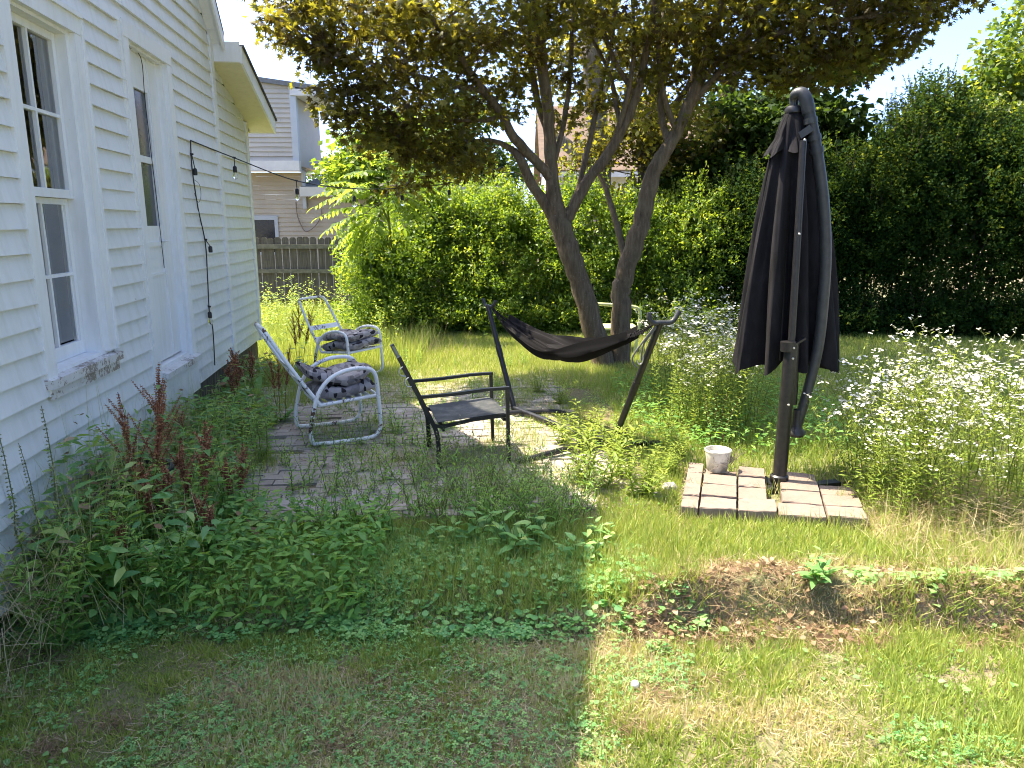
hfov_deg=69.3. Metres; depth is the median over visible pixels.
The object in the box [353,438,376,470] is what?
patio weed
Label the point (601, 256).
shrub
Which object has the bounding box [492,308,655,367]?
hammock
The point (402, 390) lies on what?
patio weed
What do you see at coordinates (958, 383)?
fleabane
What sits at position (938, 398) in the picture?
fleabane
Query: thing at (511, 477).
seeding grass
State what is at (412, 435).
patio weed
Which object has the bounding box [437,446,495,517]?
seeding grass
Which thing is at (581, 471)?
goldenrod
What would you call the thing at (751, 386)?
fleabane
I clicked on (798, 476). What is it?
paving block
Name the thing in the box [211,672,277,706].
dead thatch
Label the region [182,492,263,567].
dock plant
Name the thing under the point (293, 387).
bed grass
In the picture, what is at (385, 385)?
patio weed
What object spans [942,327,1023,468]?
fleabane
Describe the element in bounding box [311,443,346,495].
patio weed
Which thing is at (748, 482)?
paving block
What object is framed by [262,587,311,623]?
dead thatch
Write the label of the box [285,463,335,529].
seeding grass
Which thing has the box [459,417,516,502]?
seeding grass
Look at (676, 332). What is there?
fleabane
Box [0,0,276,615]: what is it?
farmhouse
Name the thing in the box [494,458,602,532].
seeding grass
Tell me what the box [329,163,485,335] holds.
shrub
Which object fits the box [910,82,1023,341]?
shrub
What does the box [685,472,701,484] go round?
paving block
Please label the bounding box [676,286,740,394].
fleabane
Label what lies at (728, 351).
fleabane
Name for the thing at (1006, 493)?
fleabane
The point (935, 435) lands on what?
fleabane
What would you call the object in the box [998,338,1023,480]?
fleabane
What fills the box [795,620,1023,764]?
rough grass
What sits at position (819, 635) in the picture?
dead leaves
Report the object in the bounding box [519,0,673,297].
tree
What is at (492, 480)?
seeding grass
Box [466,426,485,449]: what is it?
patio weed
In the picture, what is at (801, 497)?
paving block
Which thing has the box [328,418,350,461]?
patio weed
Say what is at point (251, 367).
dock plant
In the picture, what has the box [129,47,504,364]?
string lights
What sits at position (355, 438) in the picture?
patio weed
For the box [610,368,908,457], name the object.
undergrowth
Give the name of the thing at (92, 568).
lobed vine
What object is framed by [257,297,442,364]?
tall grass
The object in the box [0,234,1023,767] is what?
lawn
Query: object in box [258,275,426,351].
meadow weeds
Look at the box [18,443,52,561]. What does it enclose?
mullein spike
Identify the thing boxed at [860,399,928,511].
fleabane
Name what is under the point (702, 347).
fleabane
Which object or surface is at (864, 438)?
fleabane
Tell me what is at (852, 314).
shrub
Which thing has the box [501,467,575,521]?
seeding grass
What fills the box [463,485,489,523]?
goldenrod
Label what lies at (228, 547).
undergrowth
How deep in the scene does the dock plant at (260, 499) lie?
4.58 m
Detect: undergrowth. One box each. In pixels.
[0,353,280,629]
[4,486,401,634]
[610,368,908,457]
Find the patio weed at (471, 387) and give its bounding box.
[469,379,480,398]
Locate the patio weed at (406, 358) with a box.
[398,348,409,369]
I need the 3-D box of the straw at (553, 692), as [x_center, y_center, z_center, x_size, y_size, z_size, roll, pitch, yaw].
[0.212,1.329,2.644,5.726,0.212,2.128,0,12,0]
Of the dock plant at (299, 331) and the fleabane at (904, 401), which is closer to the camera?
the fleabane at (904, 401)
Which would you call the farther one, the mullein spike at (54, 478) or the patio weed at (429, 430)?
the patio weed at (429, 430)
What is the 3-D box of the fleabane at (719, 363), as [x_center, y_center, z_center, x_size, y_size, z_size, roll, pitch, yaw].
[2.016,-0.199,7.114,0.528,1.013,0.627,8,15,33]
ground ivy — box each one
[0,605,1016,767]
[11,532,660,639]
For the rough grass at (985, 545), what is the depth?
4.22 m
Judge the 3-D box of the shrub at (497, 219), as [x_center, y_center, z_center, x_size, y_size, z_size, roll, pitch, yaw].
[-0.421,-2.280,12.468,2.771,3.158,2.454,0,12,0]
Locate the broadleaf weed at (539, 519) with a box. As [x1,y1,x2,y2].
[514,504,560,546]
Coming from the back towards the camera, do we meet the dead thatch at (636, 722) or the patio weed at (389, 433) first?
the patio weed at (389, 433)
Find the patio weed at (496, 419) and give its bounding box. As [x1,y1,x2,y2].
[486,391,502,425]
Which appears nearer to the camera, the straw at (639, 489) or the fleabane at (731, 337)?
the straw at (639, 489)
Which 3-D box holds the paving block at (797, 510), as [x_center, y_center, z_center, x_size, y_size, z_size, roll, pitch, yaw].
[1.798,0.824,4.611,0.296,0.093,0.212,2,12,10]
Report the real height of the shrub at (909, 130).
4.612 m
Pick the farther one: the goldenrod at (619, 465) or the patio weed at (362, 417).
the patio weed at (362, 417)
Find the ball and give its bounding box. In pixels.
[631,680,638,688]
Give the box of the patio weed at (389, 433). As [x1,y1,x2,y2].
[381,414,399,447]
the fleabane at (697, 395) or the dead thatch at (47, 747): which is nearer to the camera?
the dead thatch at (47, 747)
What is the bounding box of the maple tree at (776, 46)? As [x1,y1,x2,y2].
[236,0,995,368]
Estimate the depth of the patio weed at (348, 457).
5.47 m
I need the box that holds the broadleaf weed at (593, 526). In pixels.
[585,516,615,543]
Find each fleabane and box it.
[634,309,694,406]
[638,308,670,387]
[641,315,707,430]
[646,288,705,388]
[647,297,714,423]
[650,299,706,403]
[660,334,724,435]
[665,296,735,407]
[670,291,722,413]
[673,338,734,432]
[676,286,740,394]
[677,305,735,427]
[680,301,739,417]
[690,319,747,434]
[698,298,752,429]
[702,319,759,443]
[705,314,738,406]
[712,307,742,399]
[712,313,763,424]
[723,328,767,432]
[724,320,754,403]
[727,324,781,414]
[804,349,914,508]
[813,355,892,482]
[817,364,912,485]
[835,369,918,497]
[836,329,927,470]
[843,356,957,492]
[855,335,957,470]
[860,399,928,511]
[873,333,956,497]
[873,391,948,523]
[885,328,971,511]
[885,335,1023,517]
[889,314,1023,503]
[890,323,1001,481]
[890,374,997,513]
[907,351,992,488]
[921,403,1023,528]
[923,325,1021,472]
[927,374,1023,525]
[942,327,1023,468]
[950,336,1023,490]
[957,356,1023,531]
[958,334,1023,490]
[969,447,1023,534]
[990,405,1023,525]
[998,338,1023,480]
[1003,391,1023,511]
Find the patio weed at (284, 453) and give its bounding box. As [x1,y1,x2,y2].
[273,435,292,465]
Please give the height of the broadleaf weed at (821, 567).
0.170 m
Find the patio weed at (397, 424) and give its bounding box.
[387,412,400,432]
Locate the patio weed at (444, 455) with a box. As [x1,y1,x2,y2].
[432,446,449,465]
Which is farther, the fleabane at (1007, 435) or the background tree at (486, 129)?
the background tree at (486, 129)
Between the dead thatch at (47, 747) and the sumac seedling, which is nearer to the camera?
the dead thatch at (47, 747)
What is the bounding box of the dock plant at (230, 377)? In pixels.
[207,349,264,414]
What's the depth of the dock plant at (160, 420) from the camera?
4.05 m
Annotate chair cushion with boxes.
[295,359,374,398]
[321,328,381,350]
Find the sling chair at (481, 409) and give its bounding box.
[390,344,510,468]
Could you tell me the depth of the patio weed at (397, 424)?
6.54 m
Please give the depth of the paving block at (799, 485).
4.99 m
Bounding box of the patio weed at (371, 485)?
[360,459,379,492]
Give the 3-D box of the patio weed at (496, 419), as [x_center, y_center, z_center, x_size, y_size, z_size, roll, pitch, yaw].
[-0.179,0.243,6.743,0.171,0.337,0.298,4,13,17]
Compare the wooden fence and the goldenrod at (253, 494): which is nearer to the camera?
the goldenrod at (253, 494)
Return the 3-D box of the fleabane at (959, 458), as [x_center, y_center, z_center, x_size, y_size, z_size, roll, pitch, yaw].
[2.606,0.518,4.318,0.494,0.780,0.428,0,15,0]
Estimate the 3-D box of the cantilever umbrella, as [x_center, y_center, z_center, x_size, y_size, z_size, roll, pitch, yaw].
[1.893,-0.582,5.016,0.814,2.670,1.046,7,14,29]
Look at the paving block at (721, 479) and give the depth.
5.11 m
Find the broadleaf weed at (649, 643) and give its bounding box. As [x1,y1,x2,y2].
[644,632,672,654]
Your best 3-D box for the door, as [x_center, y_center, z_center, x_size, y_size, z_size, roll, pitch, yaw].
[-2.840,-1.384,5.910,0.215,2.590,1.062,-2,12,-7]
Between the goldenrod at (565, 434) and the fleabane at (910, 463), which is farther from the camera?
the goldenrod at (565, 434)
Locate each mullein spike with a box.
[0,434,43,604]
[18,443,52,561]
[40,406,72,538]
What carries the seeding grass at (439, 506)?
on the lawn at (752, 594)
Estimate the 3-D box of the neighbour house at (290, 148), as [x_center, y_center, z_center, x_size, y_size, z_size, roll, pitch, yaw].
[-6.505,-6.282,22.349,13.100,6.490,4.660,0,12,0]
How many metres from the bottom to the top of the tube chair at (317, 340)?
0.938 m
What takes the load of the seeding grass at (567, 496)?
on the lawn at (752, 594)
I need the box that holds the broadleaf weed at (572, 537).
[555,528,611,564]
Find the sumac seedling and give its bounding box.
[602,419,646,449]
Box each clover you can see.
[0,593,1023,767]
[5,526,688,646]
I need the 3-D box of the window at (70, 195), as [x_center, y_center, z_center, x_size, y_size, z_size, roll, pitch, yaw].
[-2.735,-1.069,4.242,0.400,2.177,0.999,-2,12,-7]
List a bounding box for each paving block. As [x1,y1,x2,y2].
[680,496,698,518]
[683,482,700,501]
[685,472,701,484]
[688,462,703,478]
[699,497,735,520]
[701,484,736,498]
[703,473,736,486]
[705,469,735,475]
[738,466,764,478]
[738,477,765,487]
[738,487,766,499]
[738,498,776,522]
[777,503,826,526]
[780,479,819,499]
[780,490,822,505]
[787,472,815,480]
[819,485,856,498]
[822,495,861,510]
[825,505,866,529]
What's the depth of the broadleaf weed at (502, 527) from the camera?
4.10 m
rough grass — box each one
[590,486,1023,620]
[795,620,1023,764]
[844,455,1023,574]
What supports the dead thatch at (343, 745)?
on the lawn at (752, 594)
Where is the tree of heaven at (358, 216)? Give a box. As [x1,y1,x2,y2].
[307,150,450,293]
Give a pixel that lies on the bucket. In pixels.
(720, 454)
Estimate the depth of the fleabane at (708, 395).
6.21 m
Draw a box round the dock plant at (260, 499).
[211,442,270,521]
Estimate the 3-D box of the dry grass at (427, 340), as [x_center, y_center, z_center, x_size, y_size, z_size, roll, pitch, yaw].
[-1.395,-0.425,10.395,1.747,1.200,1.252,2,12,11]
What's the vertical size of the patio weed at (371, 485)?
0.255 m
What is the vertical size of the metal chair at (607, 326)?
0.758 m
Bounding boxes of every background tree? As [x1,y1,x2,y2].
[306,106,452,226]
[306,149,335,182]
[422,92,537,191]
[956,0,1023,289]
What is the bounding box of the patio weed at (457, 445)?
[440,430,461,460]
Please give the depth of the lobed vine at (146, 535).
3.89 m
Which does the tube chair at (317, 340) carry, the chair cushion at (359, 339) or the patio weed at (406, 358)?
the chair cushion at (359, 339)
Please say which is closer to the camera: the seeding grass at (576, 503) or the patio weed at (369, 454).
the seeding grass at (576, 503)
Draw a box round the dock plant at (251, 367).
[224,347,273,398]
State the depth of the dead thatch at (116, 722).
2.91 m
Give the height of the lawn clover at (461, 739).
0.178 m
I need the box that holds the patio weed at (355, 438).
[351,422,364,446]
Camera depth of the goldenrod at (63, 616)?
3.35 m
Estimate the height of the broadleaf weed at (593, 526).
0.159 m
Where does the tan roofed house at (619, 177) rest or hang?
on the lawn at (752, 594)
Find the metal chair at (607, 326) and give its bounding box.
[598,302,641,351]
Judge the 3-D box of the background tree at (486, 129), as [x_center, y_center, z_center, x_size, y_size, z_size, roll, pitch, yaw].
[-1.227,-6.079,22.264,4.121,5.556,3.198,0,12,0]
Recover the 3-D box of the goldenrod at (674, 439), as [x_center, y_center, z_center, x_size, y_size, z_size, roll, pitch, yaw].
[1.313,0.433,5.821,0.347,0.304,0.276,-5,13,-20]
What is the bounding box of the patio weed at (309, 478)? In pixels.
[290,450,318,482]
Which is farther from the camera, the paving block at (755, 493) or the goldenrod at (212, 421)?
the goldenrod at (212, 421)
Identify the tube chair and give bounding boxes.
[254,322,382,445]
[298,296,383,372]
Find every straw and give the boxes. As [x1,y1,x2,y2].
[0,594,1023,767]
[554,462,760,540]
[615,546,1023,646]
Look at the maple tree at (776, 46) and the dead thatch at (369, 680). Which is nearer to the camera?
the dead thatch at (369, 680)
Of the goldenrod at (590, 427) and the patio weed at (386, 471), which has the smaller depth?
the patio weed at (386, 471)
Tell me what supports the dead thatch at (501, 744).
on the lawn at (752, 594)
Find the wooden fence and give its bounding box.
[256,237,633,310]
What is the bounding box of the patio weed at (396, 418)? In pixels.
[386,396,409,433]
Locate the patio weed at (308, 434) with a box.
[293,415,320,447]
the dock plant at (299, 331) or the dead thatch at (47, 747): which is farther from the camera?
the dock plant at (299, 331)
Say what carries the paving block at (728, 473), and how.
on the lawn at (752, 594)
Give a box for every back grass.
[245,329,667,387]
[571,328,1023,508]
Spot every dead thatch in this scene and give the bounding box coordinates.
[4,728,86,767]
[28,647,102,671]
[72,703,152,740]
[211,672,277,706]
[250,373,714,538]
[254,680,324,716]
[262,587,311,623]
[303,717,374,763]
[343,667,398,697]
[390,688,474,724]
[465,722,556,767]
[598,708,687,750]
[611,571,1023,653]
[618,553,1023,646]
[619,673,692,704]
[667,663,735,692]
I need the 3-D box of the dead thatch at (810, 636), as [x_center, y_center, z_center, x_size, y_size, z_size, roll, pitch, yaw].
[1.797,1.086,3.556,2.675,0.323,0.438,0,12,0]
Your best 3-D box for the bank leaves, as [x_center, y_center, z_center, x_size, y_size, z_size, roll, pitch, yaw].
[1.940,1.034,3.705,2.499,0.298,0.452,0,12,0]
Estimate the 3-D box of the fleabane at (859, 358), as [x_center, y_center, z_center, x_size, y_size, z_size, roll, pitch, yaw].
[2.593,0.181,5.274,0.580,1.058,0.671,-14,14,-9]
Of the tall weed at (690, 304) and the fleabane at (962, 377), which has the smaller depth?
the fleabane at (962, 377)
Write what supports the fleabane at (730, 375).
on the lawn at (752, 594)
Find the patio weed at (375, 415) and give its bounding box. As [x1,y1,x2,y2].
[372,400,386,421]
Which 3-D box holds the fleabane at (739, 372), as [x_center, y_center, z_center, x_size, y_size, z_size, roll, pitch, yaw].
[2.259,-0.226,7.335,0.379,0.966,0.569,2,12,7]
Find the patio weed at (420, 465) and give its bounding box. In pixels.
[401,437,427,481]
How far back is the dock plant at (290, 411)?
6.86 m
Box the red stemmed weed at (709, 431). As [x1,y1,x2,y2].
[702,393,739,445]
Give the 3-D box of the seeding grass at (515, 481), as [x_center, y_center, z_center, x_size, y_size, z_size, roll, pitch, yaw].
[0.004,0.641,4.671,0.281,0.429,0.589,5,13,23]
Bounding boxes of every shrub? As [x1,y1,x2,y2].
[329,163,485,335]
[412,158,560,335]
[502,151,706,333]
[631,161,751,333]
[686,147,869,333]
[822,131,931,339]
[854,54,999,338]
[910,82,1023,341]
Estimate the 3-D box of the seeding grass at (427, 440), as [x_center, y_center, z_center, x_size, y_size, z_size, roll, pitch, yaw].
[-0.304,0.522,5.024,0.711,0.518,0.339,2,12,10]
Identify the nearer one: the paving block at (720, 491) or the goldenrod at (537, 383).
the paving block at (720, 491)
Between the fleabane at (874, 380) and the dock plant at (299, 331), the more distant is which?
the dock plant at (299, 331)
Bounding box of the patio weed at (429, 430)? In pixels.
[418,410,435,447]
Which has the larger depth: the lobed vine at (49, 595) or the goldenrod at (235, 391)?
the goldenrod at (235, 391)
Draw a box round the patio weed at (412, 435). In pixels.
[390,410,417,443]
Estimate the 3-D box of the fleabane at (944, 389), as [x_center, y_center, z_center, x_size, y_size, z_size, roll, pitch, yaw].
[2.537,0.242,4.598,0.481,1.221,0.672,8,15,34]
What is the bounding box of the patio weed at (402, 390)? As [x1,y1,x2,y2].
[399,382,409,397]
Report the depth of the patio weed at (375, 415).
6.86 m
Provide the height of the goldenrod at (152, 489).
0.608 m
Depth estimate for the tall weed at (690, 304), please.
8.18 m
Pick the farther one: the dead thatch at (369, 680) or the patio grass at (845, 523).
the patio grass at (845, 523)
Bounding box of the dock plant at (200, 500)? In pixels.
[155,490,217,550]
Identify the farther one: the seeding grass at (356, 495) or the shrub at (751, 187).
the shrub at (751, 187)
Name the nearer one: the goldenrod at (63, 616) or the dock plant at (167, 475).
the goldenrod at (63, 616)
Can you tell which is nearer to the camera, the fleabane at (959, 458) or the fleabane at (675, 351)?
the fleabane at (959, 458)
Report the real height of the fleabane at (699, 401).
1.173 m
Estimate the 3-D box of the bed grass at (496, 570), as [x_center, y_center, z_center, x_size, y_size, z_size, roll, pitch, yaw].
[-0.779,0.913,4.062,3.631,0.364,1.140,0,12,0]
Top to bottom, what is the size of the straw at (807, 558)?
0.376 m
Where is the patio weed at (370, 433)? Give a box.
[366,414,382,436]
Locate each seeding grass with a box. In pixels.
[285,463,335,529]
[301,461,353,534]
[335,452,405,533]
[340,459,450,535]
[367,429,484,510]
[393,451,439,522]
[408,437,462,520]
[414,450,475,532]
[422,421,518,492]
[429,454,539,522]
[435,431,520,512]
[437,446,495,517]
[440,440,491,506]
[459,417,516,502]
[468,433,570,503]
[470,448,543,520]
[472,475,558,532]
[481,449,530,510]
[487,471,570,527]
[490,451,538,519]
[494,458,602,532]
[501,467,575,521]
[512,436,615,507]
[515,438,553,501]
[516,433,593,495]
[521,459,610,521]
[550,441,610,517]
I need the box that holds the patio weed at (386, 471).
[372,435,397,483]
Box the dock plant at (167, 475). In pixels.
[119,459,201,558]
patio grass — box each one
[204,367,735,539]
[677,473,877,530]
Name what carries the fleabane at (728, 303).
on the lawn at (752, 594)
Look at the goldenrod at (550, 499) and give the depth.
4.51 m
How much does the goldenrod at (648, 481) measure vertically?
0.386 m
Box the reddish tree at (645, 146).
[542,2,734,310]
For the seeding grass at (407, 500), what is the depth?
4.59 m
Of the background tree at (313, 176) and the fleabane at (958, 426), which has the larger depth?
the background tree at (313, 176)
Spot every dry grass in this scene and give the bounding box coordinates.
[0,392,209,703]
[382,314,473,355]
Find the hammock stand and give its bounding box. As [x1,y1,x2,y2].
[482,298,680,463]
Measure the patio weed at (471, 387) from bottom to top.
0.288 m
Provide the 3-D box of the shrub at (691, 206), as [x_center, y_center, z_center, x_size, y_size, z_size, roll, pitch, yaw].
[3.111,-2.207,12.505,2.213,3.008,2.251,0,12,0]
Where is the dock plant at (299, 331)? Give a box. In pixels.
[280,304,314,370]
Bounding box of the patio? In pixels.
[173,368,661,523]
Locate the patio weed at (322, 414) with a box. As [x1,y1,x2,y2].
[312,402,333,421]
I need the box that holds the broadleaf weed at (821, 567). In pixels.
[794,546,844,589]
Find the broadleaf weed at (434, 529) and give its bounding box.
[425,515,468,552]
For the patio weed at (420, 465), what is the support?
on the patio
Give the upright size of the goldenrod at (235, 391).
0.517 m
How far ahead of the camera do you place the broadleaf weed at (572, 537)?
4.04 m
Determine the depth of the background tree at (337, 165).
18.70 m
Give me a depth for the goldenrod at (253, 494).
4.80 m
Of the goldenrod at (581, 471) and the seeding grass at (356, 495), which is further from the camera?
the goldenrod at (581, 471)
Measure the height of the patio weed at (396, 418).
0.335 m
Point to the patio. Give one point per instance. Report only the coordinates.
(274, 481)
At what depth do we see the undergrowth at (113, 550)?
3.87 m
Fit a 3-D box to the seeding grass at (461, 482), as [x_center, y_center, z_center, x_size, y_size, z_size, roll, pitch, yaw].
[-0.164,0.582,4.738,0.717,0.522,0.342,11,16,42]
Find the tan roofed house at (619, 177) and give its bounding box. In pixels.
[533,106,703,236]
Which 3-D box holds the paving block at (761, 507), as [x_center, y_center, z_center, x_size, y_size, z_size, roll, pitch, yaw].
[1.538,0.806,4.660,0.246,0.108,0.223,3,12,12]
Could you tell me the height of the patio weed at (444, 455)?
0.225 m
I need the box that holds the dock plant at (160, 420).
[85,364,181,535]
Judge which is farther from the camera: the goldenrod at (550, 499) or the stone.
the stone
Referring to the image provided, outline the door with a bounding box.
[120,17,201,379]
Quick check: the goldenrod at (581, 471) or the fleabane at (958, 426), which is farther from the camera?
the goldenrod at (581, 471)
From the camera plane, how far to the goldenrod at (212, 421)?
5.39 m
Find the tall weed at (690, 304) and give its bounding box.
[683,268,697,376]
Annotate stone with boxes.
[662,482,677,492]
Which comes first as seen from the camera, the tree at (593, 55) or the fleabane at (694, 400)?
the fleabane at (694, 400)
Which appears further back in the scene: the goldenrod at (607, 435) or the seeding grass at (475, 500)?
the goldenrod at (607, 435)
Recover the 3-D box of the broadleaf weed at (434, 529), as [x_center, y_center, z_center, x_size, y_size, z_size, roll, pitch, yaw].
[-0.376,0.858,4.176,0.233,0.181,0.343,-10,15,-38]
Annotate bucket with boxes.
[705,445,731,472]
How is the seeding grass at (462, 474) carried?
on the patio
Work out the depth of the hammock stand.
5.98 m
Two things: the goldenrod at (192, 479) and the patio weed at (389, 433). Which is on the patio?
the patio weed at (389, 433)
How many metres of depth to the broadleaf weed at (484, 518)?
4.26 m
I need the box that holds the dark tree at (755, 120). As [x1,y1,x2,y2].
[658,7,889,294]
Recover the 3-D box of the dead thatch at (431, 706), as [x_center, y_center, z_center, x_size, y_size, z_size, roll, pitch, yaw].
[-0.320,1.309,2.993,0.368,0.118,0.235,0,12,0]
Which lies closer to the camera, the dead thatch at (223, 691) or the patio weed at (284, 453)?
the dead thatch at (223, 691)
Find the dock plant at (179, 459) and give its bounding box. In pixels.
[160,420,244,529]
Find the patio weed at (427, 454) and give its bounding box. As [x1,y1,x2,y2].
[414,433,451,474]
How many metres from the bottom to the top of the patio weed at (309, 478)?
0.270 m
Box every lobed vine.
[0,515,116,591]
[0,569,79,630]
[28,509,107,571]
[30,475,158,553]
[79,524,172,563]
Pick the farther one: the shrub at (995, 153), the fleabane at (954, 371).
the shrub at (995, 153)
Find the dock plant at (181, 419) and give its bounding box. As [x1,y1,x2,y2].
[146,405,219,463]
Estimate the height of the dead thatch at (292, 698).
0.118 m
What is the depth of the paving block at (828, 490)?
4.94 m
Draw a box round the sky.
[216,0,1023,225]
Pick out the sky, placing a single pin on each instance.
(950, 41)
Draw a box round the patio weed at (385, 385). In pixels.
[380,376,392,391]
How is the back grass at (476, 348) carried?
on the lawn at (752, 594)
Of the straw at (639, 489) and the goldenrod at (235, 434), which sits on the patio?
the goldenrod at (235, 434)
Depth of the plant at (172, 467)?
4.56 m
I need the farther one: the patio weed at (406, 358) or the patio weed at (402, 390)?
the patio weed at (406, 358)
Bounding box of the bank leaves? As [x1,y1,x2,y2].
[657,564,1023,634]
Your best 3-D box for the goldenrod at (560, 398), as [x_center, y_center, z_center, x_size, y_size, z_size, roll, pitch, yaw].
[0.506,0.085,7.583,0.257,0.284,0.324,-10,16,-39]
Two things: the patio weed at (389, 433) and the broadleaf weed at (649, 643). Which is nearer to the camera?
the broadleaf weed at (649, 643)
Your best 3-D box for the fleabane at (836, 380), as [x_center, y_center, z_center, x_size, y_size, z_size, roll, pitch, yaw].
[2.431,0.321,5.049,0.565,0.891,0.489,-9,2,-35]
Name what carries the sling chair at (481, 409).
on the patio
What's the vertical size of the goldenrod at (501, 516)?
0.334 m
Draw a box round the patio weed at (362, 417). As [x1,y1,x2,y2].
[347,399,375,429]
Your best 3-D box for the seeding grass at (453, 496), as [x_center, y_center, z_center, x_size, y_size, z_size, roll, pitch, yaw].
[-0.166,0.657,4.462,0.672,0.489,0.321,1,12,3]
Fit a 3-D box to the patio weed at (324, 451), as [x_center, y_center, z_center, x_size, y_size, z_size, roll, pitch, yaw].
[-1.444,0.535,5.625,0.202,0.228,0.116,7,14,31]
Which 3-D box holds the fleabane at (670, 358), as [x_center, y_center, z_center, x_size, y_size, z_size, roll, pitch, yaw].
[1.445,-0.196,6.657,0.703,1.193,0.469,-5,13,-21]
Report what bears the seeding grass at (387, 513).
on the lawn at (752, 594)
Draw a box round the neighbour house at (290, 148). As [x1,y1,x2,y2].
[248,77,513,287]
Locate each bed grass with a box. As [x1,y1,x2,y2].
[0,351,276,633]
[21,508,719,623]
[166,366,310,516]
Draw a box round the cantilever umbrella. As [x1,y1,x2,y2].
[732,87,840,509]
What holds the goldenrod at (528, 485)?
on the lawn at (752, 594)
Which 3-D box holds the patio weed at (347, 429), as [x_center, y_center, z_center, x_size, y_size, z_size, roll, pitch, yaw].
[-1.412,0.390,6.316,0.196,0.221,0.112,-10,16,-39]
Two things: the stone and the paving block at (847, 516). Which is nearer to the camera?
the paving block at (847, 516)
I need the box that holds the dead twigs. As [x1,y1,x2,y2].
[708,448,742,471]
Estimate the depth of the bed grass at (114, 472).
3.92 m
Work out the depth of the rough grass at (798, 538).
4.25 m
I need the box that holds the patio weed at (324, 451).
[312,442,328,466]
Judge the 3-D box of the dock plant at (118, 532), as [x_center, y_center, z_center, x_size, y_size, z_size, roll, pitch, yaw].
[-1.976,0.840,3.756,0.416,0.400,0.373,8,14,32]
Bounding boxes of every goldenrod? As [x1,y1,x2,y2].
[1,533,100,659]
[42,491,135,613]
[82,456,168,556]
[115,504,192,607]
[149,458,213,526]
[166,398,196,442]
[177,402,233,470]
[190,443,248,517]
[202,385,241,434]
[207,394,256,479]
[235,401,275,459]
[237,456,264,499]
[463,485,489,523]
[477,486,508,525]
[505,468,536,520]
[527,373,548,392]
[532,472,564,522]
[544,379,577,403]
[546,411,579,444]
[555,420,643,491]
[560,453,586,483]
[567,398,608,450]
[593,413,643,457]
[604,442,645,478]
[614,440,668,502]
[652,432,687,473]
[655,420,693,457]
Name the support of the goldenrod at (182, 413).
on the patio
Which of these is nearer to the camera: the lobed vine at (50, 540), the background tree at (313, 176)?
the lobed vine at (50, 540)
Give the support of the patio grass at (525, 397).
on the patio
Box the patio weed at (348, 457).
[345,435,368,474]
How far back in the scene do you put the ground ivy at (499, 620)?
3.65 m
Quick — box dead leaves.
[617,555,1023,645]
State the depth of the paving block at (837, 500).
4.74 m
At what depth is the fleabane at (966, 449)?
4.39 m
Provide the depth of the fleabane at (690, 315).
6.89 m
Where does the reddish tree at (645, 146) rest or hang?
on the lawn at (752, 594)
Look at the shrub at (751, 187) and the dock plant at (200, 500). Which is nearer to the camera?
the dock plant at (200, 500)
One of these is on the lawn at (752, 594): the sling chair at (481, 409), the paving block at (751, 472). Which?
the paving block at (751, 472)
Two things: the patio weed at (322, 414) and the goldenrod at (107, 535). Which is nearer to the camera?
the goldenrod at (107, 535)
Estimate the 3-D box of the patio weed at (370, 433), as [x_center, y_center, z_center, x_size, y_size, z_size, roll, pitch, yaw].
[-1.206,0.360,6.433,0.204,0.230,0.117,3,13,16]
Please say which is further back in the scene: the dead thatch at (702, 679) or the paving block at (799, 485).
the paving block at (799, 485)
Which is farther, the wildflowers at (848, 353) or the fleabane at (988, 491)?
the wildflowers at (848, 353)
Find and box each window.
[0,0,123,399]
[254,216,278,254]
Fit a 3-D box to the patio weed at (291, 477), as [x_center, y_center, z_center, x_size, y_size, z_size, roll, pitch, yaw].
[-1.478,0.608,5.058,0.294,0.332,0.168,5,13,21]
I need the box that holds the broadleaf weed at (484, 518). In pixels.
[446,497,505,543]
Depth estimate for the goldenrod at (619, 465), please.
5.36 m
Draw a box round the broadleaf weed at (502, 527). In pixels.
[484,509,539,561]
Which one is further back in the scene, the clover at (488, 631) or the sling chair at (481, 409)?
the sling chair at (481, 409)
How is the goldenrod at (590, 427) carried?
on the patio
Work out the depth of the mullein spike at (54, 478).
3.75 m
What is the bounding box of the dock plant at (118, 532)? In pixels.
[96,509,171,590]
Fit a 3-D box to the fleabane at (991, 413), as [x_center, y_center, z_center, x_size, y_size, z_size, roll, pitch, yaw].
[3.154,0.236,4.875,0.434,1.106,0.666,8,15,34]
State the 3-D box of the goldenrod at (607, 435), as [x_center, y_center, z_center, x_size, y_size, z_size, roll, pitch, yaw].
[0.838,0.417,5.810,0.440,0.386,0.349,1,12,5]
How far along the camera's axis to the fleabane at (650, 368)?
8.04 m
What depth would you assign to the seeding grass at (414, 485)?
4.73 m
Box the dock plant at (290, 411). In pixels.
[261,344,302,421]
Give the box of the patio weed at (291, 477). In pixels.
[283,446,314,493]
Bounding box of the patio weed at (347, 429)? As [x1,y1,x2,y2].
[339,418,356,438]

